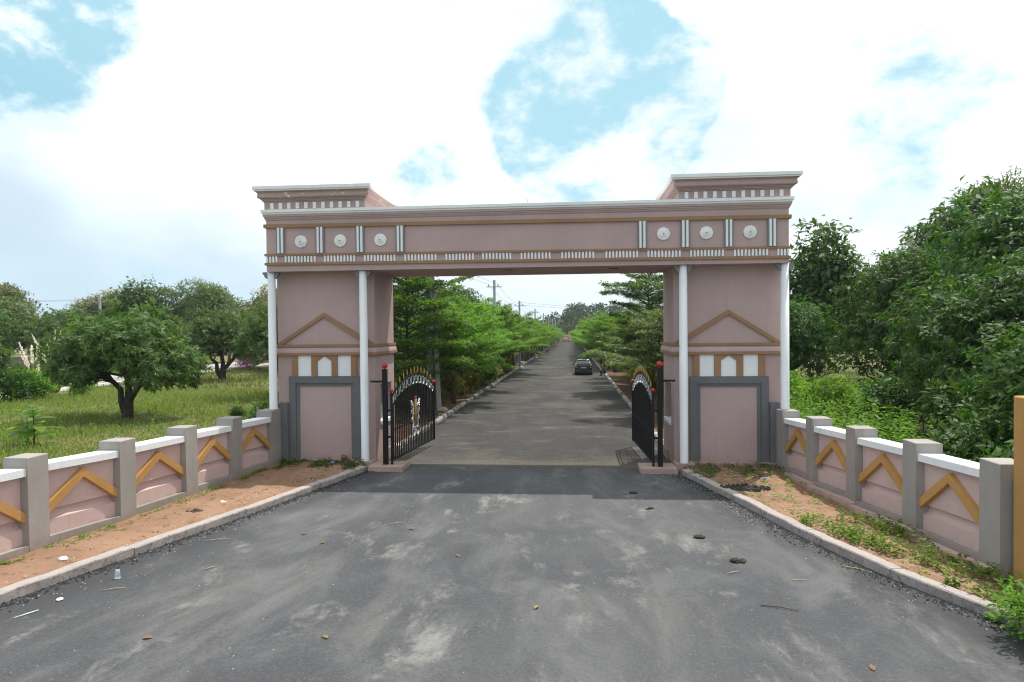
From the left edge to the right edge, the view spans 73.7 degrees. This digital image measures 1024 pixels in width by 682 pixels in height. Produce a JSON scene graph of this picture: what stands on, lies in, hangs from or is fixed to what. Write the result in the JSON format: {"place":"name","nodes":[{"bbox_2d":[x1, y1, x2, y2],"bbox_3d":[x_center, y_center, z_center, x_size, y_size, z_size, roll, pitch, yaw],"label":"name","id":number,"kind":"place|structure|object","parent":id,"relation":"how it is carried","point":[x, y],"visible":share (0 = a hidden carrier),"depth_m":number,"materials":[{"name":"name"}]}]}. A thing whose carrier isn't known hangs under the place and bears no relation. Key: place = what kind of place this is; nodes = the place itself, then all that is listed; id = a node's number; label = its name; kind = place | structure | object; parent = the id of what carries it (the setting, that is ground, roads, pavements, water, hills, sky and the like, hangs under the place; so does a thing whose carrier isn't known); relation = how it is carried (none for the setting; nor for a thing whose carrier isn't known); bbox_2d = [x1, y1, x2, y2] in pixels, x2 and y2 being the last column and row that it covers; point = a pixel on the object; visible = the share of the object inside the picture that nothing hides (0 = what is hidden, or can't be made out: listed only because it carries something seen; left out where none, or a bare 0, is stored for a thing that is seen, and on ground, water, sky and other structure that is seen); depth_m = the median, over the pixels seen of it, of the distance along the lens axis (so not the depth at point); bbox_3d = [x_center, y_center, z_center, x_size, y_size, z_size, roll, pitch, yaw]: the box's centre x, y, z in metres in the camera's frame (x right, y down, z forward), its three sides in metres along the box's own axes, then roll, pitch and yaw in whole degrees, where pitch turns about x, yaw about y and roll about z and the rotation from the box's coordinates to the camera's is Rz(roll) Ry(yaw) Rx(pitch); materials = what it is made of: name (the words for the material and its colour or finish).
{"place":"outdoors","nodes":[
{"label":"outdoors","id":0,"kind":"place"},
{"bbox_2d":[0,363,250,395],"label":"field road","id":1,"kind":"structure","parent":0,"point":[122,379],"depth_m":71.27,"materials":[{"name":"soil"}]},
{"bbox_2d":[0,361,268,398],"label":"field road kerb","id":2,"kind":"structure","parent":1,"relation":"on","point":[65,389],"depth_m":70.93,"materials":[{"name":"grey concrete"}]},
{"bbox_2d":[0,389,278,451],"bbox_3d":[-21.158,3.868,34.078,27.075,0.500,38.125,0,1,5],"label":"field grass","id":3,"kind":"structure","parent":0,"point":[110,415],"depth_m":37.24,"materials":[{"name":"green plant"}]},
{"bbox_2d":[0,461,363,587],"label":"dirt strip","id":4,"kind":"object","parent":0,"point":[44,560],"visible":0.94,"depth_m":15.30,"materials":[{"name":"brown soil"}]},
{"bbox_2d":[0,466,270,566],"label":"strip weeds","id":5,"kind":"object","parent":4,"relation":"on","point":[112,527],"visible":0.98,"depth_m":15.44,"materials":[{"name":"green plant"}]},
{"bbox_2d":[272,457,364,469],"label":"strip weeds","id":6,"kind":"object","parent":4,"relation":"on","point":[289,461],"visible":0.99,"depth_m":21.28,"materials":[{"name":"green plant"}]},
{"bbox_2d":[3,466,990,592],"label":"strip stones","id":7,"kind":"object","parent":4,"relation":"on","point":[702,474],"visible":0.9,"depth_m":15.00,"materials":[{"name":"grey stone"}]},
{"bbox_2d":[394,367,514,443],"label":"verge","id":8,"kind":"structure","parent":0,"point":[457,401],"depth_m":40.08,"materials":[{"name":"green plant"}]},
{"bbox_2d":[426,277,432,405],"bbox_3d":[-4.425,-0.724,36.554,0.340,9.400,0.335,0,1,5],"label":"utility pole","id":9,"kind":"object","parent":8,"relation":"on","point":[430,354],"visible":0.14,"depth_m":36.44,"materials":[{"name":"grey concrete"}]},
{"bbox_2d":[393,276,469,396],"bbox_3d":[-6.461,-0.317,43.520,8.006,8.443,8.220,-1,1,0],"label":"avenue tree","id":10,"kind":"object","parent":8,"relation":"on","point":[422,296],"visible":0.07,"depth_m":42.98,"materials":[{"name":"green plant"}]},
{"bbox_2d":[431,276,447,410],"bbox_3d":[-3.846,-0.323,36.009,0.920,8.600,0.609,0,1,5],"label":"concrete post","id":11,"kind":"object","parent":8,"relation":"on","point":[438,398],"visible":0.61,"depth_m":36.07,"materials":[{"name":"grey concrete"}]},
{"bbox_2d":[393,276,492,410],"bbox_3d":[-5.644,-0.511,36.358,8.756,8.994,8.528,0,1,8],"label":"avenue tree","id":12,"kind":"object","parent":8,"relation":"on","point":[411,284],"visible":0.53,"depth_m":34.85,"materials":[{"name":"green plant"}]},
{"bbox_2d":[435,372,465,393],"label":"shrub","id":13,"kind":"object","parent":8,"relation":"on","point":[447,381],"visible":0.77,"depth_m":42.37,"materials":[{"name":"green plant"}]},
{"bbox_2d":[401,307,519,403],"bbox_3d":[-2.865,0.825,39.828,7.285,6.250,7.335,-1,1,-21],"label":"avenue tree","id":14,"kind":"object","parent":8,"relation":"on","point":[492,336],"visible":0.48,"depth_m":39.28,"materials":[{"name":"green plant"}]},
{"bbox_2d":[417,302,503,395],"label":"avenue tree","id":15,"kind":"object","parent":8,"relation":"on","point":[488,353],"visible":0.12,"depth_m":44.60,"materials":[{"name":"green plant"}]},
{"bbox_2d":[422,294,512,385],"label":"avenue tree","id":16,"kind":"object","parent":8,"relation":"on","point":[475,306],"visible":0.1,"depth_m":51.05,"materials":[{"name":"green plant"}]},
{"bbox_2d":[463,368,485,392],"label":"shrub","id":17,"kind":"object","parent":8,"relation":"on","point":[469,379],"visible":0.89,"depth_m":46.34,"materials":[{"name":"green plant"}]},
{"bbox_2d":[466,320,528,389],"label":"avenue tree","id":18,"kind":"object","parent":8,"relation":"on","point":[517,346],"visible":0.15,"depth_m":48.61,"materials":[{"name":"green plant"}]},
{"bbox_2d":[485,300,539,378],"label":"avenue tree","id":19,"kind":"object","parent":8,"relation":"on","point":[508,310],"visible":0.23,"depth_m":59.57,"materials":[{"name":"green plant"}]},
{"bbox_2d":[491,322,544,375],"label":"avenue tree","id":20,"kind":"object","parent":8,"relation":"on","point":[513,352],"visible":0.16,"depth_m":64.56,"materials":[{"name":"green plant"}]},
{"bbox_2d":[503,310,553,372],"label":"avenue tree","id":21,"kind":"object","parent":8,"relation":"on","point":[528,325],"visible":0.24,"depth_m":68.59,"materials":[{"name":"green plant"}]},
{"bbox_2d":[0,341,967,468],"bbox_3d":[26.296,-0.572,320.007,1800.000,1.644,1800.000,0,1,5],"label":"ground","id":22,"kind":"structure","parent":0,"point":[217,359],"depth_m":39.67,"materials":[{"name":"green plant"}]},
{"bbox_2d":[0,329,21,375],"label":"mango tree","id":23,"kind":"object","parent":22,"relation":"on","point":[4,360],"visible":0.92,"depth_m":44.90,"materials":[{"name":"green plant"}]},
{"bbox_2d":[0,367,25,400],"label":"shrub","id":24,"kind":"object","parent":22,"relation":"on","point":[3,393],"visible":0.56,"depth_m":44.41,"materials":[{"name":"green plant"}]},
{"bbox_2d":[0,308,28,358],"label":"broadleaf tree","id":25,"kind":"object","parent":22,"relation":"on","point":[4,323],"visible":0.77,"depth_m":74.45,"materials":[{"name":"green plant"}]},
{"bbox_2d":[0,296,46,356],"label":"broadleaf tree","id":26,"kind":"object","parent":22,"relation":"on","point":[25,316],"visible":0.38,"depth_m":84.49,"materials":[{"name":"green plant"}]},
{"bbox_2d":[0,282,47,318],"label":"flowering tree","id":27,"kind":"object","parent":22,"relation":"on","point":[16,293],"visible":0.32,"depth_m":93.05,"materials":[{"name":"green plant"}]},
{"bbox_2d":[0,366,52,398],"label":"shrub","id":28,"kind":"object","parent":22,"relation":"on","point":[7,378],"visible":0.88,"depth_m":44.69,"materials":[{"name":"green plant"}]},
{"bbox_2d":[19,343,41,393],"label":"plume grass","id":29,"kind":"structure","parent":22,"relation":"on","point":[26,359],"depth_m":49.59,"materials":[{"name":"plant"}]},
{"bbox_2d":[6,369,62,399],"bbox_3d":[-32.082,3.044,45.610,3.578,2.421,3.168,-1,1,-43],"label":"shrub","id":30,"kind":"object","parent":22,"relation":"on","point":[47,385],"visible":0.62,"depth_m":45.29,"materials":[{"name":"green plant"}]},
{"bbox_2d":[6,404,63,443],"bbox_3d":[-18.429,3.250,26.240,1.751,1.761,1.534,0,1,5],"label":"leaf plant","id":31,"kind":"object","parent":22,"relation":"on","point":[29,432],"visible":0.96,"depth_m":26.27,"materials":[{"name":"green plant"}]},
{"bbox_2d":[20,304,99,360],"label":"mango tree","id":32,"kind":"object","parent":22,"relation":"on","point":[51,320],"visible":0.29,"depth_m":62.58,"materials":[{"name":"green plant"}]},
{"bbox_2d":[63,381,98,394],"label":"shrub","id":33,"kind":"object","parent":22,"relation":"on","point":[81,391],"visible":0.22,"depth_m":48.07,"materials":[{"name":"green plant"}]},
{"bbox_2d":[66,287,137,322],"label":"flowering tree","id":34,"kind":"object","parent":22,"relation":"on","point":[92,308],"visible":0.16,"depth_m":85.48,"materials":[{"name":"green plant"}]},
{"bbox_2d":[9,357,206,368],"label":"compound wall","id":35,"kind":"structure","parent":22,"relation":"on","point":[18,359],"depth_m":93.22,"materials":[{"name":"grey concrete"}]},
{"bbox_2d":[35,295,211,418],"bbox_3d":[-19.804,0.919,35.232,8.583,6.646,6.750,0,1,5],"label":"mango tree","id":36,"kind":"object","parent":22,"relation":"on","point":[136,348],"visible":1,"depth_m":33.32,"materials":[{"name":"green plant"}]},
{"bbox_2d":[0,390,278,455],"bbox_3d":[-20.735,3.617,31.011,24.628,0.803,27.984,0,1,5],"label":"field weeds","id":37,"kind":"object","parent":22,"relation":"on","point":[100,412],"visible":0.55,"depth_m":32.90,"materials":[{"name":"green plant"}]},
{"bbox_2d":[0,409,280,561],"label":"boundary wall","id":38,"kind":"structure","parent":22,"relation":"on","point":[45,501],"depth_m":15.07,"materials":[{"name":"pink paint"}]},
{"bbox_2d":[102,274,179,323],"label":"teak tree","id":39,"kind":"object","parent":22,"relation":"on","point":[130,297],"visible":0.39,"depth_m":83.91,"materials":[{"name":"green plant"}]},
{"bbox_2d":[143,277,243,365],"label":"broadleaf tree","id":40,"kind":"object","parent":22,"relation":"on","point":[199,298],"visible":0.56,"depth_m":85.57,"materials":[{"name":"green plant"}]},
{"bbox_2d":[177,304,267,379],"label":"mango tree","id":41,"kind":"object","parent":22,"relation":"on","point":[215,334],"visible":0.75,"depth_m":62.84,"materials":[{"name":"green plant"}]},
{"bbox_2d":[45,367,403,388],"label":"field grass","id":42,"kind":"structure","parent":22,"relation":"on","point":[248,371],"depth_m":63.42,"materials":[{"name":"green plant"}]},
{"bbox_2d":[220,297,251,361],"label":"flowering tree","id":43,"kind":"object","parent":22,"relation":"on","point":[239,305],"visible":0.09,"depth_m":107.10,"materials":[{"name":"green plant"}]},
{"bbox_2d":[225,404,246,416],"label":"shrub","id":44,"kind":"object","parent":22,"relation":"on","point":[238,411],"visible":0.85,"depth_m":33.42,"materials":[{"name":"green plant"}]},
{"bbox_2d":[229,296,277,369],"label":"mango tree","id":45,"kind":"object","parent":22,"relation":"on","point":[258,324],"visible":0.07,"depth_m":44.36,"materials":[{"name":"green plant"}]},
{"bbox_2d":[236,283,276,318],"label":"flowering tree","id":46,"kind":"object","parent":22,"relation":"on","point":[261,292],"visible":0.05,"depth_m":88.15,"materials":[{"name":"green plant"}]},
{"bbox_2d":[244,399,268,418],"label":"shrub","id":47,"kind":"object","parent":22,"relation":"on","point":[266,404],"visible":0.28,"depth_m":32.10,"materials":[{"name":"green plant"}]},
{"bbox_2d":[440,284,483,310],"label":"broadleaf tree","id":48,"kind":"object","parent":22,"relation":"on","point":[473,299],"visible":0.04,"depth_m":69.05,"materials":[{"name":"green plant"}]},
{"bbox_2d":[468,360,503,385],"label":"shrub","id":49,"kind":"object","parent":22,"relation":"on","point":[490,376],"visible":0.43,"depth_m":52.64,"materials":[{"name":"green plant"}]},
{"bbox_2d":[252,170,802,471],"bbox_3d":[0.366,-0.455,22.389,16.640,8.935,3.500,0,1,5],"label":"gateway","id":50,"kind":"object","parent":22,"relation":"on","point":[713,248],"visible":0.98,"depth_m":21.02,"materials":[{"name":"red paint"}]},
{"bbox_2d":[789,369,823,410],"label":"shrub","id":51,"kind":"object","parent":22,"relation":"on","point":[794,382],"visible":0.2,"depth_m":33.14,"materials":[{"name":"green plant"}]},
{"bbox_2d":[789,293,842,377],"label":"broadleaf tree","id":52,"kind":"object","parent":22,"relation":"on","point":[802,325],"visible":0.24,"depth_m":42.27,"materials":[{"name":"green plant"}]},
{"bbox_2d":[789,300,863,378],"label":"broadleaf tree","id":53,"kind":"object","parent":22,"relation":"on","point":[835,354],"visible":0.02,"depth_m":57.44,"materials":[{"name":"green plant"}]},
{"bbox_2d":[789,373,872,426],"bbox_3d":[13.514,2.715,28.997,3.519,2.689,3.974,0,1,18],"label":"shrub","id":54,"kind":"object","parent":22,"relation":"on","point":[842,396],"visible":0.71,"depth_m":28.82,"materials":[{"name":"green plant"}]},
{"bbox_2d":[789,214,873,378],"bbox_3d":[22.201,-2.636,49.081,6.830,12.584,7.346,-1,1,-31],"label":"teak tree","id":55,"kind":"object","parent":22,"relation":"on","point":[819,274],"visible":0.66,"depth_m":47.82,"materials":[{"name":"green plant"}]},
{"bbox_2d":[789,370,937,442],"bbox_3d":[16.258,2.740,32.535,13.047,1.749,27.554,0,1,5],"label":"weed thicket","id":56,"kind":"object","parent":22,"relation":"on","point":[903,421],"visible":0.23,"depth_m":24.99,"materials":[{"name":"green plant"}]},
{"bbox_2d":[860,371,903,435],"bbox_3d":[14.812,2.517,26.985,1.476,2.584,1.484,0,1,5],"label":"leaf plant","id":57,"kind":"object","parent":22,"relation":"on","point":[882,392],"visible":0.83,"depth_m":27.09,"materials":[{"name":"plant"}]},
{"bbox_2d":[821,240,966,403],"bbox_3d":[21.910,-1.027,37.599,9.709,9.684,8.771,-1,1,-24],"label":"broadleaf tree","id":58,"kind":"object","parent":22,"relation":"on","point":[908,267],"visible":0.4,"depth_m":37.43,"materials":[{"name":"green plant"}]},
{"bbox_2d":[776,409,1013,580],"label":"boundary wall","id":59,"kind":"structure","parent":22,"relation":"on","point":[954,506],"depth_m":13.70,"materials":[{"name":"pink paint"}]},
{"bbox_2d":[856,371,939,431],"bbox_3d":[15.884,2.616,28.006,3.330,2.795,3.579,-2,1,-44],"label":"shrub","id":60,"kind":"object","parent":22,"relation":"on","point":[902,401],"visible":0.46,"depth_m":27.83,"materials":[{"name":"green plant"}]},
{"bbox_2d":[849,247,1023,431],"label":"broadleaf tree","id":61,"kind":"object","parent":22,"relation":"on","point":[954,320],"visible":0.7,"depth_m":23.73,"materials":[{"name":"green plant"}]},
{"bbox_2d":[897,175,1020,275],"bbox_3d":[28.064,-3.233,41.515,8.588,13.916,9.162,0,1,26],"label":"teak tree","id":62,"kind":"object","parent":22,"relation":"on","point":[949,225],"visible":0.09,"depth_m":40.84,"materials":[{"name":"green plant"}]},
{"bbox_2d":[905,178,1023,374],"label":"broadleaf tree","id":63,"kind":"object","parent":22,"relation":"on","point":[996,224],"visible":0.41,"depth_m":29.69,"materials":[{"name":"green plant"}]},
{"bbox_2d":[917,404,1013,461],"bbox_3d":[11.618,2.868,16.952,3.202,2.687,3.442,-1,1,-30],"label":"shrub","id":64,"kind":"object","parent":22,"relation":"on","point":[971,439],"visible":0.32,"depth_m":16.68,"materials":[{"name":"green plant"}]},
{"bbox_2d":[908,365,1022,457],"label":"shrub","id":65,"kind":"object","parent":22,"relation":"on","point":[941,395],"visible":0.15,"depth_m":21.69,"materials":[{"name":"green plant"}]},
{"bbox_2d":[937,390,1011,454],"bbox_3d":[13.428,2.777,18.856,3.579,2.795,3.331,-1,1,-37],"label":"shrub","id":66,"kind":"object","parent":22,"relation":"on","point":[965,401],"visible":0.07,"depth_m":19.38,"materials":[{"name":"green plant"}]},
{"bbox_2d":[947,165,1023,220],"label":"broadleaf tree","id":67,"kind":"object","parent":22,"relation":"on","point":[1008,186],"visible":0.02,"depth_m":42.73,"materials":[{"name":"green plant"}]},
{"bbox_2d":[949,320,1023,444],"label":"broadleaf tree","id":68,"kind":"object","parent":22,"relation":"on","point":[1009,381],"visible":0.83,"depth_m":17.49,"materials":[{"name":"green plant"}]},
{"bbox_2d":[965,439,1013,462],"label":"shrub","id":69,"kind":"object","parent":22,"relation":"on","point":[1008,453],"visible":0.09,"depth_m":15.09,"materials":[{"name":"green plant"}]},
{"bbox_2d":[1008,396,1023,590],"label":"gate pillar","id":70,"kind":"structure","parent":22,"relation":"on","point":[1018,534],"depth_m":11.01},
{"bbox_2d":[0,467,1023,681],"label":"road","id":71,"kind":"structure","parent":0,"point":[543,550],"depth_m":10.76,"materials":[{"name":"grey asphalt"}]},
{"bbox_2d":[0,466,366,603],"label":"approach kerb","id":72,"kind":"structure","parent":71,"relation":"on","point":[26,586],"depth_m":13.56,"materials":[{"name":"grey concrete"}]},
{"bbox_2d":[368,362,409,471],"bbox_3d":[-3.841,2.343,21.244,1.070,3.360,0.970,0,1,5],"label":"gate post","id":73,"kind":"object","parent":71,"relation":"on","point":[385,465],"visible":0.98,"depth_m":21.12,"materials":[{"name":"black metal"}]},
{"bbox_2d":[389,366,436,463],"bbox_3d":[-3.299,2.318,23.306,0.141,2.910,4.568,0,1,11],"label":"gate leaf","id":74,"kind":"object","parent":73,"relation":"attached to","point":[420,405],"visible":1,"depth_m":22.97,"materials":[{"name":"black paint"}]},
{"bbox_2d":[0,470,1018,631],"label":"kerb grit","id":75,"kind":"object","parent":71,"relation":"on","point":[249,516],"visible":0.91,"depth_m":13.08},
{"bbox_2d":[638,361,677,473],"bbox_3d":[4.358,2.276,20.529,1.070,3.360,0.970,0,1,5],"label":"gate post","id":76,"kind":"object","parent":71,"relation":"on","point":[660,467],"visible":1,"depth_m":20.38,"materials":[{"name":"black metal"}]},
{"bbox_2d":[631,366,654,465],"bbox_3d":[4.300,2.256,22.610,0.141,2.910,4.481,-1,1,2],"label":"gate leaf","id":77,"kind":"object","parent":76,"relation":"attached to","point":[642,420],"visible":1,"depth_m":22.20,"materials":[{"name":"black paint"}]},
{"bbox_2d":[682,469,1023,629],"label":"approach kerb","id":78,"kind":"structure","parent":71,"relation":"on","point":[974,603],"depth_m":12.33,"materials":[{"name":"grey concrete"}]},
{"bbox_2d":[983,611,1023,639],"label":"strip weeds","id":79,"kind":"object","parent":71,"relation":"on","point":[1012,625],"visible":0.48,"depth_m":9.56,"materials":[{"name":"green plant"}]},
{"bbox_2d":[0,0,1023,329],"label":"sky","id":80,"kind":"structure","parent":0,"point":[136,136],"materials":[{"name":"white"}]},
{"bbox_2d":[389,342,670,467],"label":"avenue road","id":81,"kind":"structure","parent":0,"point":[548,408],"depth_m":30.47,"materials":[{"name":"grey asphalt"}]},
{"bbox_2d":[396,367,518,450],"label":"avenue kerb","id":82,"kind":"structure","parent":81,"relation":"on","point":[452,410],"depth_m":38.01,"materials":[{"name":"grey concrete"}]},
{"bbox_2d":[572,359,593,374],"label":"parked car","id":83,"kind":"object","parent":81,"relation":"on","point":[583,365],"visible":1,"depth_m":66.41,"materials":[{"name":"paint"}]},
{"bbox_2d":[584,348,663,443],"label":"avenue kerb","id":84,"kind":"structure","parent":81,"relation":"on","point":[623,396],"depth_m":45.67,"materials":[{"name":"grey concrete"}]},
{"bbox_2d":[550,312,617,333],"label":"hill","id":85,"kind":"structure","parent":0,"point":[589,315],"depth_m":397.13,"materials":[{"name":"green plant"}]},
{"bbox_2d":[528,302,640,332],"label":"hill forest","id":86,"kind":"object","parent":85,"relation":"on","point":[576,311],"visible":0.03,"depth_m":391.51,"materials":[{"name":"green plant"}]},
{"bbox_2d":[585,348,663,438],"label":"verge","id":87,"kind":"structure","parent":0,"point":[629,389],"depth_m":53.01,"materials":[{"name":"green plant"}]},
{"bbox_2d":[568,313,624,347],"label":"avenue tree","id":88,"kind":"object","parent":87,"relation":"on","point":[583,335],"visible":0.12,"depth_m":78.79,"materials":[{"name":"green plant"}]},
{"bbox_2d":[570,310,623,369],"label":"avenue tree","id":89,"kind":"object","parent":87,"relation":"on","point":[600,325],"visible":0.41,"depth_m":74.12,"materials":[{"name":"green plant"}]},
{"bbox_2d":[576,311,621,365],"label":"avenue tree","id":90,"kind":"object","parent":87,"relation":"on","point":[587,324],"visible":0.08,"depth_m":83.12,"materials":[{"name":"green plant"}]},
{"bbox_2d":[586,317,628,352],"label":"avenue tree","id":91,"kind":"object","parent":87,"relation":"on","point":[615,326],"visible":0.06,"depth_m":57.12,"materials":[{"name":"green plant"}]},
{"bbox_2d":[576,273,662,382],"bbox_3d":[9.126,-0.865,48.129,8.935,9.177,8.702,-1,1,-38],"label":"avenue tree","id":92,"kind":"object","parent":87,"relation":"on","point":[640,294],"visible":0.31,"depth_m":47.10,"materials":[{"name":"green plant"}]},
{"bbox_2d":[586,307,663,373],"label":"avenue tree","id":93,"kind":"object","parent":87,"relation":"on","point":[647,335],"visible":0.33,"depth_m":32.37,"materials":[{"name":"green plant"}]},
{"bbox_2d":[596,317,660,387],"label":"avenue tree","id":94,"kind":"object","parent":87,"relation":"on","point":[631,337],"visible":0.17,"depth_m":43.91,"materials":[{"name":"green plant"}]},
{"bbox_2d":[602,307,662,368],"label":"avenue tree","id":95,"kind":"object","parent":87,"relation":"on","point":[632,348],"visible":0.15,"depth_m":39.04,"materials":[{"name":"green plant"}]},
{"bbox_2d":[686,465,1019,608],"bbox_3d":[6.701,3.902,15.068,2.989,0.125,11.649,-1,1,0],"label":"dirt strip","id":96,"kind":"object","parent":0,"point":[803,498],"visible":0.56,"depth_m":15.11,"materials":[{"name":"brown soil"}]},
{"bbox_2d":[684,461,791,478],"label":"strip weeds","id":97,"kind":"object","parent":96,"relation":"on","point":[717,466],"visible":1,"depth_m":19.89,"materials":[{"name":"green plant"}]},
{"bbox_2d":[720,483,770,491],"bbox_3d":[6.053,3.785,17.712,1.281,0.066,0.741,0,1,5],"label":"charred rubble","id":98,"kind":"object","parent":96,"relation":"on","point":[743,487],"visible":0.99,"depth_m":17.66,"materials":[{"name":"black stone"}]},
{"bbox_2d":[711,469,872,521],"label":"strip weeds","id":99,"kind":"object","parent":96,"relation":"on","point":[787,496],"visible":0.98,"depth_m":16.88,"materials":[{"name":"green plant"}]},
{"bbox_2d":[700,468,1022,608],"bbox_3d":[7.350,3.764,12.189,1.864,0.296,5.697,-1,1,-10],"label":"strip weeds","id":100,"kind":"object","parent":96,"relation":"on","point":[882,540],"visible":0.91,"depth_m":12.49,"materials":[{"name":"green plant"}]},
{"bbox_2d":[981,571,1023,638],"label":"shrub","id":101,"kind":"object","parent":96,"relation":"on","point":[1012,593],"visible":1,"depth_m":9.35,"materials":[{"name":"green plant"}]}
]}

